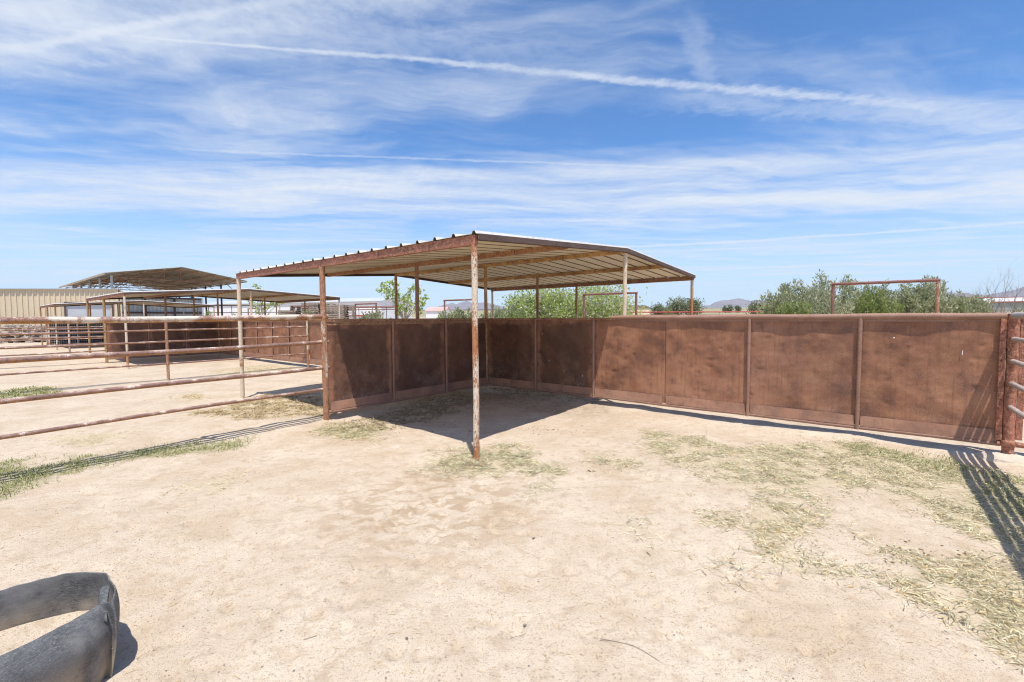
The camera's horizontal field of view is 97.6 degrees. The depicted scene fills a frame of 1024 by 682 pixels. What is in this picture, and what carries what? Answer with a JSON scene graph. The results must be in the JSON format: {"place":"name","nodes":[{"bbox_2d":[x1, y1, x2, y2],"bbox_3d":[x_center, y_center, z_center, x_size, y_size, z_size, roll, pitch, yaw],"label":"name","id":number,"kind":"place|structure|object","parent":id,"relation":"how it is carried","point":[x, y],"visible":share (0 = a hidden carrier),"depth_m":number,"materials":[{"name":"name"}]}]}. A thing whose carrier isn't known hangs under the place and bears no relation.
{"place":"outdoors","nodes":[
{"label":"outdoors","id":0,"kind":"place"},
{"bbox_2d":[0,385,62,398],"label":"grass","id":1,"kind":"structure","parent":0,"point":[18,394],"depth_m":9.91,"materials":[{"name":"green plant"}]},
{"bbox_2d":[0,288,121,336],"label":"metal building","id":2,"kind":"structure","parent":0,"point":[21,302],"depth_m":36.54,"materials":[{"name":"metal"}]},
{"bbox_2d":[66,305,110,316],"bbox_3d":[-36.227,-1.678,38.475,0.037,3.020,2.900,2,4,39],"label":"roll up door","id":3,"kind":"structure","parent":2,"relation":"in","point":[96,310],"depth_m":38.23,"materials":[{"name":"white metal"}]},
{"bbox_2d":[278,312,297,313],"bbox_3d":[-16.687,-2.080,33.428,1.200,0.123,1.000,-1,3,-15],"label":"pallet","id":4,"kind":"object","parent":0,"point":[287,312],"visible":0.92,"depth_m":32.97,"materials":[{"name":"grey wood"}]},
{"bbox_2d":[278,310,298,311],"bbox_3d":[-16.633,-2.212,33.388,1.200,0.123,1.000,-1,3,-10],"label":"pallet","id":5,"kind":"object","parent":4,"relation":"on","point":[287,311],"visible":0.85,"depth_m":32.94,"materials":[{"name":"grey wood"}]},
{"bbox_2d":[301,303,319,304],"bbox_3d":[-15.185,-2.781,33.900,1.200,0.123,1.000,-1,3,-10],"label":"pallet","id":6,"kind":"object","parent":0,"point":[311,303],"visible":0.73,"depth_m":33.45,"materials":[{"name":"grey wood"}]},
{"bbox_2d":[326,312,345,313],"bbox_3d":[-13.011,-2.085,33.145,1.200,0.123,1.000,-1,3,-12],"label":"pallet","id":7,"kind":"object","parent":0,"point":[335,312],"visible":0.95,"depth_m":32.72,"materials":[{"name":"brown wood"}]},
{"bbox_2d":[326,310,344,311],"bbox_3d":[-13.015,-2.216,33.095,1.200,0.123,1.000,-1,3,-13],"label":"pallet","id":8,"kind":"object","parent":7,"relation":"on","point":[335,310],"visible":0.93,"depth_m":32.67,"materials":[{"name":"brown wood"}]},
{"bbox_2d":[326,308,345,309],"bbox_3d":[-12.970,-2.350,33.093,1.200,0.123,1.000,-1,3,-12],"label":"pallet","id":9,"kind":"object","parent":8,"relation":"on","point":[336,308],"visible":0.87,"depth_m":32.63,"materials":[{"name":"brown wood"}]},
{"bbox_2d":[326,306,344,307],"bbox_3d":[-13.023,-2.485,33.125,1.200,0.123,1.000,-1,3,-12],"label":"pallet","id":10,"kind":"object","parent":9,"relation":"on","point":[334,307],"visible":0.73,"depth_m":32.67,"materials":[{"name":"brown wood"}]},
{"bbox_2d":[328,317,345,318],"bbox_3d":[-12.999,-1.685,33.151,1.200,0.123,1.000,-1,3,-14],"label":"pallet","id":11,"kind":"object","parent":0,"point":[337,318],"visible":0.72,"depth_m":32.72,"materials":[{"name":"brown wood"}]},
{"bbox_2d":[438,301,505,309],"bbox_3d":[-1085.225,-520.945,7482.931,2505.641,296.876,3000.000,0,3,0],"label":"hills","id":12,"kind":"structure","parent":0,"point":[464,305],"depth_m":6825.60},
{"bbox_2d":[0,308,1023,681],"bbox_3d":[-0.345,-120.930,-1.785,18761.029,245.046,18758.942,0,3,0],"label":"ground","id":13,"kind":"structure","parent":0,"point":[718,630],"depth_m":3.22,"materials":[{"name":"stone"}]},
{"bbox_2d":[0,325,45,342],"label":"rubble bank","id":14,"kind":"structure","parent":13,"relation":"on","point":[22,336],"depth_m":33.00,"materials":[{"name":"stone"}]},
{"bbox_2d":[0,324,47,344],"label":"pipe fence","id":15,"kind":"object","parent":13,"relation":"on","point":[30,332],"visible":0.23,"depth_m":26.25,"materials":[{"name":"brown metal"}]},
{"bbox_2d":[0,324,103,353],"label":"pipe fence","id":16,"kind":"object","parent":13,"relation":"on","point":[68,339],"visible":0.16,"depth_m":21.38,"materials":[{"name":"brown metal"}]},
{"bbox_2d":[0,328,104,355],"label":"pipe fence","id":17,"kind":"object","parent":13,"relation":"on","point":[52,338],"visible":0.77,"depth_m":15.68,"materials":[{"name":"brown metal"}]},
{"bbox_2d":[0,572,119,681],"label":"feed tub","id":18,"kind":"object","parent":13,"relation":"on","point":[64,627],"visible":0.98,"depth_m":2.01,"materials":[{"name":"black rubber"}]},
{"bbox_2d":[48,323,103,346],"bbox_3d":[-26.363,-0.499,28.072,0.120,1.628,3.760,2,4,39],"label":"wire panel","id":19,"kind":"object","parent":13,"relation":"on","point":[73,341],"visible":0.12,"depth_m":27.54,"materials":[{"name":"black metal"}]},
{"bbox_2d":[40,300,214,349],"bbox_3d":[-25.150,-1.133,29.552,6.560,2.932,7.699,2,4,39],"label":"shade shelter","id":20,"kind":"object","parent":13,"relation":"on","point":[143,303],"visible":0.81,"depth_m":29.05,"materials":[{"name":"metal"}]},
{"bbox_2d":[59,267,246,315],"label":"arena roof","id":21,"kind":"structure","parent":13,"relation":"on","point":[177,278],"depth_m":51.45,"materials":[{"name":"paint"}]},
{"bbox_2d":[0,319,308,380],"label":"pipe fence","id":22,"kind":"object","parent":13,"relation":"on","point":[166,341],"visible":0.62,"depth_m":11.76,"materials":[{"name":"metal"}]},
{"bbox_2d":[106,321,219,359],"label":"steel wall","id":23,"kind":"structure","parent":13,"relation":"on","point":[117,337],"depth_m":18.06,"materials":[{"name":"brown metal"}]},
{"bbox_2d":[122,297,203,316],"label":"barn wall","id":24,"kind":"structure","parent":13,"relation":"on","point":[136,310],"depth_m":45.83,"materials":[{"name":"metal"}]},
{"bbox_2d":[0,314,329,439],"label":"pipe fence","id":25,"kind":"object","parent":13,"relation":"on","point":[58,320],"visible":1,"depth_m":5.21,"materials":[{"name":"metal"}]},
{"bbox_2d":[86,288,339,368],"bbox_3d":[-12.841,-0.698,19.721,6.560,2.931,7.699,2,4,39],"label":"shade shelter","id":26,"kind":"object","parent":13,"relation":"on","point":[261,295],"visible":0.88,"depth_m":19.02,"materials":[{"name":"metal"}]},
{"bbox_2d":[208,304,279,312],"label":"pipe fence","id":27,"kind":"object","parent":13,"relation":"on","point":[242,312],"visible":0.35,"depth_m":55.84,"materials":[{"name":"metal"}]},
{"bbox_2d":[219,320,306,363],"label":"steel wall","id":28,"kind":"structure","parent":13,"relation":"on","point":[233,333],"depth_m":16.66,"materials":[{"name":"brown metal"}]},
{"bbox_2d":[248,284,283,314],"bbox_3d":[-14.239,-1.466,25.852,2.476,3.661,1.133,0,3,14],"label":"tree","id":29,"kind":"object","parent":13,"relation":"on","point":[260,304],"visible":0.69,"depth_m":25.80,"materials":[{"name":"green plant"}]},
{"bbox_2d":[204,297,412,318],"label":"warehouse","id":30,"kind":"structure","parent":13,"relation":"on","point":[381,301],"depth_m":83.53,"materials":[{"name":"white paint"}]},
{"bbox_2d":[306,309,312,333],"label":"bush","id":31,"kind":"object","parent":13,"relation":"on","point":[309,311],"visible":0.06,"depth_m":29.91,"materials":[{"name":"green plant"}]},
{"bbox_2d":[308,319,321,364],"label":"steel wall","id":32,"kind":"structure","parent":13,"relation":"on","point":[315,355],"depth_m":14.55,"materials":[{"name":"brown metal"}]},
{"bbox_2d":[354,303,376,318],"bbox_3d":[-8.679,-0.924,26.628,2.211,2.638,0.084,2,4,39],"label":"gateway frame","id":33,"kind":"object","parent":13,"relation":"on","point":[365,304],"visible":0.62,"depth_m":26.60,"materials":[{"name":"brown metal"}]},
{"bbox_2d":[358,311,377,318],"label":"bush","id":34,"kind":"object","parent":13,"relation":"on","point":[370,315],"visible":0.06,"depth_m":18.95,"materials":[{"name":"green plant"}]},
{"bbox_2d":[345,306,398,318],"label":"pipe fence","id":35,"kind":"object","parent":13,"relation":"on","point":[372,307],"visible":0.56,"depth_m":51.80,"materials":[{"name":"metal"}]},
{"bbox_2d":[371,308,391,318],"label":"bush","id":36,"kind":"object","parent":13,"relation":"on","point":[377,314],"visible":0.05,"depth_m":19.94,"materials":[{"name":"green plant"}]},
{"bbox_2d":[192,386,600,430],"bbox_3d":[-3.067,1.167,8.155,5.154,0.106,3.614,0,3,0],"label":"straw","id":37,"kind":"object","parent":13,"relation":"on","point":[355,419],"visible":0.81,"depth_m":7.91,"materials":[{"name":"plant"}]},
{"bbox_2d":[376,278,429,317],"bbox_3d":[-4.313,-0.835,17.494,2.278,3.145,1.368,0,3,0],"label":"tree","id":38,"kind":"object","parent":13,"relation":"on","point":[405,301],"visible":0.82,"depth_m":17.26,"materials":[{"name":"green plant"}]},
{"bbox_2d":[325,318,487,412],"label":"steel wall","id":39,"kind":"structure","parent":13,"relation":"on","point":[372,362],"depth_m":7.99,"materials":[{"name":"brown metal"}]},
{"bbox_2d":[425,307,451,317],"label":"shed","id":40,"kind":"structure","parent":13,"relation":"on","point":[431,312],"depth_m":99.85,"materials":[{"name":"white paint"}]},
{"bbox_2d":[436,310,447,317],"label":"bush","id":41,"kind":"object","parent":13,"relation":"on","point":[442,314],"visible":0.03,"depth_m":21.68,"materials":[{"name":"green plant"}]},
{"bbox_2d":[445,306,465,317],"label":"bush","id":42,"kind":"object","parent":13,"relation":"on","point":[457,311],"visible":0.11,"depth_m":21.74,"materials":[{"name":"green plant"}]},
{"bbox_2d":[443,299,471,309],"bbox_3d":[-2.524,-0.707,21.713,2.211,2.638,0.084,2,4,39],"label":"gateway frame","id":43,"kind":"object","parent":13,"relation":"on","point":[456,300],"visible":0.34,"depth_m":21.74,"materials":[{"name":"brown metal"}]},
{"bbox_2d":[453,307,471,317],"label":"bush","id":44,"kind":"object","parent":13,"relation":"on","point":[469,315],"visible":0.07,"depth_m":21.77,"materials":[{"name":"green plant"}]},
{"bbox_2d":[236,230,695,460],"bbox_3d":[-0.531,-0.264,9.889,6.560,2.931,7.699,2,4,39],"label":"shade shelter","id":45,"kind":"object","parent":13,"relation":"on","point":[475,260],"visible":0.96,"depth_m":8.53,"materials":[{"name":"metal"}]},
{"bbox_2d":[479,302,524,317],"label":"bush","id":46,"kind":"object","parent":13,"relation":"on","point":[497,312],"visible":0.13,"depth_m":21.69,"materials":[{"name":"green plant"}]},
{"bbox_2d":[0,399,1023,681],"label":"straw","id":47,"kind":"object","parent":13,"relation":"on","point":[494,557],"visible":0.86,"depth_m":2.99,"materials":[{"name":"beige plant"}]},
{"bbox_2d":[504,307,532,317],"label":"bush","id":48,"kind":"object","parent":13,"relation":"on","point":[516,313],"visible":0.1,"depth_m":20.98,"materials":[{"name":"green plant"}]},
{"bbox_2d":[30,364,1023,672],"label":"straw","id":49,"kind":"object","parent":13,"relation":"on","point":[812,514],"visible":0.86,"depth_m":4.22,"materials":[{"name":"plant"}]},
{"bbox_2d":[497,288,582,317],"bbox_3d":[1.552,-1.595,23.338,4.776,4.286,4.820,0,3,0],"label":"tree","id":50,"kind":"object","parent":13,"relation":"on","point":[528,304],"visible":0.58,"depth_m":22.62,"materials":[{"name":"green plant"}]},
{"bbox_2d":[527,286,597,317],"bbox_3d":[2.978,-1.554,24.222,5.278,4.089,4.702,-3,4,-40],"label":"tree","id":51,"kind":"object","parent":13,"relation":"on","point":[564,303],"visible":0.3,"depth_m":23.03,"materials":[{"name":"green plant"}]},
{"bbox_2d":[160,392,1023,664],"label":"straw","id":52,"kind":"object","parent":13,"relation":"on","point":[1013,639],"visible":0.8,"depth_m":2.91,"materials":[{"name":"beige plant"}]},
{"bbox_2d":[546,284,651,317],"bbox_3d":[4.520,-1.495,22.986,5.137,4.092,5.343,1,3,19],"label":"tree","id":53,"kind":"object","parent":13,"relation":"on","point":[600,309],"visible":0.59,"depth_m":22.18,"materials":[{"name":"green plant"}]},
{"bbox_2d":[583,292,637,317],"bbox_3d":[3.631,-0.490,16.797,2.211,2.638,0.084,2,4,39],"label":"gateway frame","id":54,"kind":"object","parent":13,"relation":"on","point":[617,293],"visible":0.59,"depth_m":16.70,"materials":[{"name":"brown metal"}]},
{"bbox_2d":[600,638,658,660],"bbox_3d":[0.573,1.490,2.182,0.289,0.005,0.042,1,3,31],"label":"twig","id":55,"kind":"object","parent":13,"relation":"on","point":[628,644],"visible":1,"depth_m":2.20,"materials":[{"name":"beige wood"}]},
{"bbox_2d":[618,305,650,314],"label":"shed","id":56,"kind":"structure","parent":13,"relation":"on","point":[646,309],"depth_m":149.71,"materials":[{"name":"beige metal"}]},
{"bbox_2d":[286,420,1023,673],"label":"hay","id":57,"kind":"object","parent":13,"relation":"on","point":[818,511],"visible":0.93,"depth_m":4.04},
{"bbox_2d":[648,302,666,314],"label":"tree","id":58,"kind":"object","parent":13,"relation":"on","point":[659,307],"visible":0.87,"depth_m":128.94,"materials":[{"name":"green plant"}]},
{"bbox_2d":[664,295,695,314],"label":"tree","id":59,"kind":"object","parent":13,"relation":"on","point":[680,304],"visible":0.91,"depth_m":118.42,"materials":[{"name":"green plant"}]},
{"bbox_2d":[683,298,706,313],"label":"tree","id":60,"kind":"object","parent":13,"relation":"on","point":[697,304],"visible":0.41,"depth_m":120.44,"materials":[{"name":"green plant"}]},
{"bbox_2d":[631,311,760,314],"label":"pipe fence","id":61,"kind":"object","parent":13,"relation":"on","point":[699,311],"visible":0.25,"depth_m":71.81,"materials":[{"name":"brown metal"}]},
{"bbox_2d":[721,305,727,312],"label":"tree","id":62,"kind":"object","parent":13,"relation":"on","point":[724,308],"visible":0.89,"depth_m":189.24,"materials":[{"name":"green plant"}]},
{"bbox_2d":[726,304,733,312],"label":"tree","id":63,"kind":"object","parent":13,"relation":"on","point":[730,308],"visible":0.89,"depth_m":189.18,"materials":[{"name":"green plant"}]},
{"bbox_2d":[733,305,741,312],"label":"tree","id":64,"kind":"object","parent":13,"relation":"on","point":[737,308],"visible":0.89,"depth_m":189.29,"materials":[{"name":"green plant"}]},
{"bbox_2d":[742,300,765,313],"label":"tree","id":65,"kind":"object","parent":13,"relation":"on","point":[752,306],"visible":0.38,"depth_m":109.26,"materials":[{"name":"green plant"}]},
{"bbox_2d":[488,312,1023,462],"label":"steel wall","id":66,"kind":"structure","parent":13,"relation":"on","point":[939,375],"depth_m":6.26,"materials":[{"name":"brown metal"}]},
{"bbox_2d":[753,302,772,313],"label":"tree","id":67,"kind":"object","parent":13,"relation":"on","point":[761,308],"visible":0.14,"depth_m":99.87,"materials":[{"name":"green plant"}]},
{"bbox_2d":[755,282,807,313],"bbox_3d":[12.698,-1.083,20.893,2.519,3.383,2.522,-1,3,-18],"label":"bush","id":68,"kind":"object","parent":13,"relation":"on","point":[775,303],"visible":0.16,"depth_m":20.86,"materials":[{"name":"green plant"}]},
{"bbox_2d":[774,299,813,313],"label":"bush","id":69,"kind":"object","parent":13,"relation":"on","point":[786,308],"visible":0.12,"depth_m":17.68,"materials":[{"name":"green plant"}]},
{"bbox_2d":[773,268,862,313],"bbox_3d":[13.585,-1.305,19.958,3.390,3.866,3.541,2,4,35],"label":"bush","id":70,"kind":"object","parent":13,"relation":"on","point":[821,305],"visible":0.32,"depth_m":19.45,"materials":[{"name":"green plant"}]},
{"bbox_2d":[809,274,883,312],"bbox_3d":[15.918,-1.383,21.261,3.357,3.670,3.207,1,3,28],"label":"bush","id":71,"kind":"object","parent":13,"relation":"on","point":[854,290],"visible":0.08,"depth_m":21.12,"materials":[{"name":"green plant"}]},
{"bbox_2d":[844,285,907,313],"bbox_3d":[16.091,-0.941,19.972,2.648,3.110,2.318,1,3,31],"label":"bush","id":72,"kind":"object","parent":13,"relation":"on","point":[870,305],"visible":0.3,"depth_m":19.55,"materials":[{"name":"green plant"}]},
{"bbox_2d":[831,279,940,313],"bbox_3d":[9.785,-0.273,11.881,2.211,2.638,0.084,2,4,39],"label":"gateway frame","id":73,"kind":"object","parent":13,"relation":"on","point":[937,296],"visible":0.59,"depth_m":11.65,"materials":[{"name":"brown metal"}]},
{"bbox_2d":[864,278,942,312],"bbox_3d":[17.689,-1.176,20.519,3.012,3.482,3.302,-2,3,-34],"label":"bush","id":74,"kind":"object","parent":13,"relation":"on","point":[892,296],"visible":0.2,"depth_m":19.75,"materials":[{"name":"green plant"}]},
{"bbox_2d":[893,274,964,312],"bbox_3d":[18.213,-1.192,20.065,2.907,3.571,2.775,0,3,0],"label":"bush","id":75,"kind":"object","parent":13,"relation":"on","point":[905,295],"visible":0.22,"depth_m":19.53,"materials":[{"name":"green plant"}]},
{"bbox_2d":[943,290,983,312],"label":"bush","id":76,"kind":"object","parent":13,"relation":"on","point":[962,307],"visible":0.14,"depth_m":19.55,"materials":[{"name":"green plant"}]},
{"bbox_2d":[947,289,994,312],"bbox_3d":[22.328,-1.050,21.978,2.377,3.094,2.214,2,4,35],"label":"bush","id":77,"kind":"object","parent":13,"relation":"on","point":[973,301],"visible":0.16,"depth_m":21.44,"materials":[{"name":"green plant"}]},
{"bbox_2d":[961,253,1023,313],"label":"tree","id":78,"kind":"object","parent":13,"relation":"on","point":[1014,308],"visible":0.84,"depth_m":21.61,"materials":[{"name":"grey plant"}]},
{"bbox_2d":[971,297,1023,310],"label":"warehouse","id":79,"kind":"structure","parent":13,"relation":"on","point":[1007,305],"depth_m":118.28,"materials":[{"name":"white paint"}]},
{"bbox_2d":[981,281,1023,313],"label":"tree","id":80,"kind":"object","parent":13,"relation":"on","point":[1000,303],"visible":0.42,"depth_m":23.44,"materials":[{"name":"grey plant"}]},
{"bbox_2d":[1007,312,1023,418],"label":"pipe fence","id":81,"kind":"object","parent":13,"relation":"on","point":[1017,315],"visible":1,"depth_m":4.72,"materials":[{"name":"brown metal"}]},
{"bbox_2d":[1015,319,1023,440],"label":"gate","id":82,"kind":"structure","parent":13,"relation":"on","point":[1019,420],"depth_m":4.94,"materials":[{"name":"brown metal"}]},
{"bbox_2d":[0,424,1023,518],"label":"grass","id":83,"kind":"structure","parent":0,"point":[77,462],"depth_m":4.90,"materials":[{"name":"green plant"}]},
{"bbox_2d":[0,0,1023,309],"label":"sky","id":84,"kind":"structure","parent":0,"point":[748,148],"materials":[{"name":"blue"}]},
{"bbox_2d":[211,394,990,573],"bbox_3d":[-0.440,1.225,7.246,11.042,0.059,4.222,2,3,34],"label":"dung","id":85,"kind":"object","parent":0,"point":[755,466],"visible":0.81,"depth_m":4.73,"materials":[{"name":"brown"}]},
{"bbox_2d":[650,298,768,308],"bbox_3d":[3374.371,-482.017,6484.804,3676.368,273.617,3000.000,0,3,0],"label":"hills","id":86,"kind":"structure","parent":0,"point":[741,303],"depth_m":5847.90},
{"bbox_2d":[943,287,1023,299],"bbox_3d":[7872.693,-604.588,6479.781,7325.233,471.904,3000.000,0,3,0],"label":"hills","id":87,"kind":"structure","parent":0,"point":[1013,292],"depth_m":6197.22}
]}

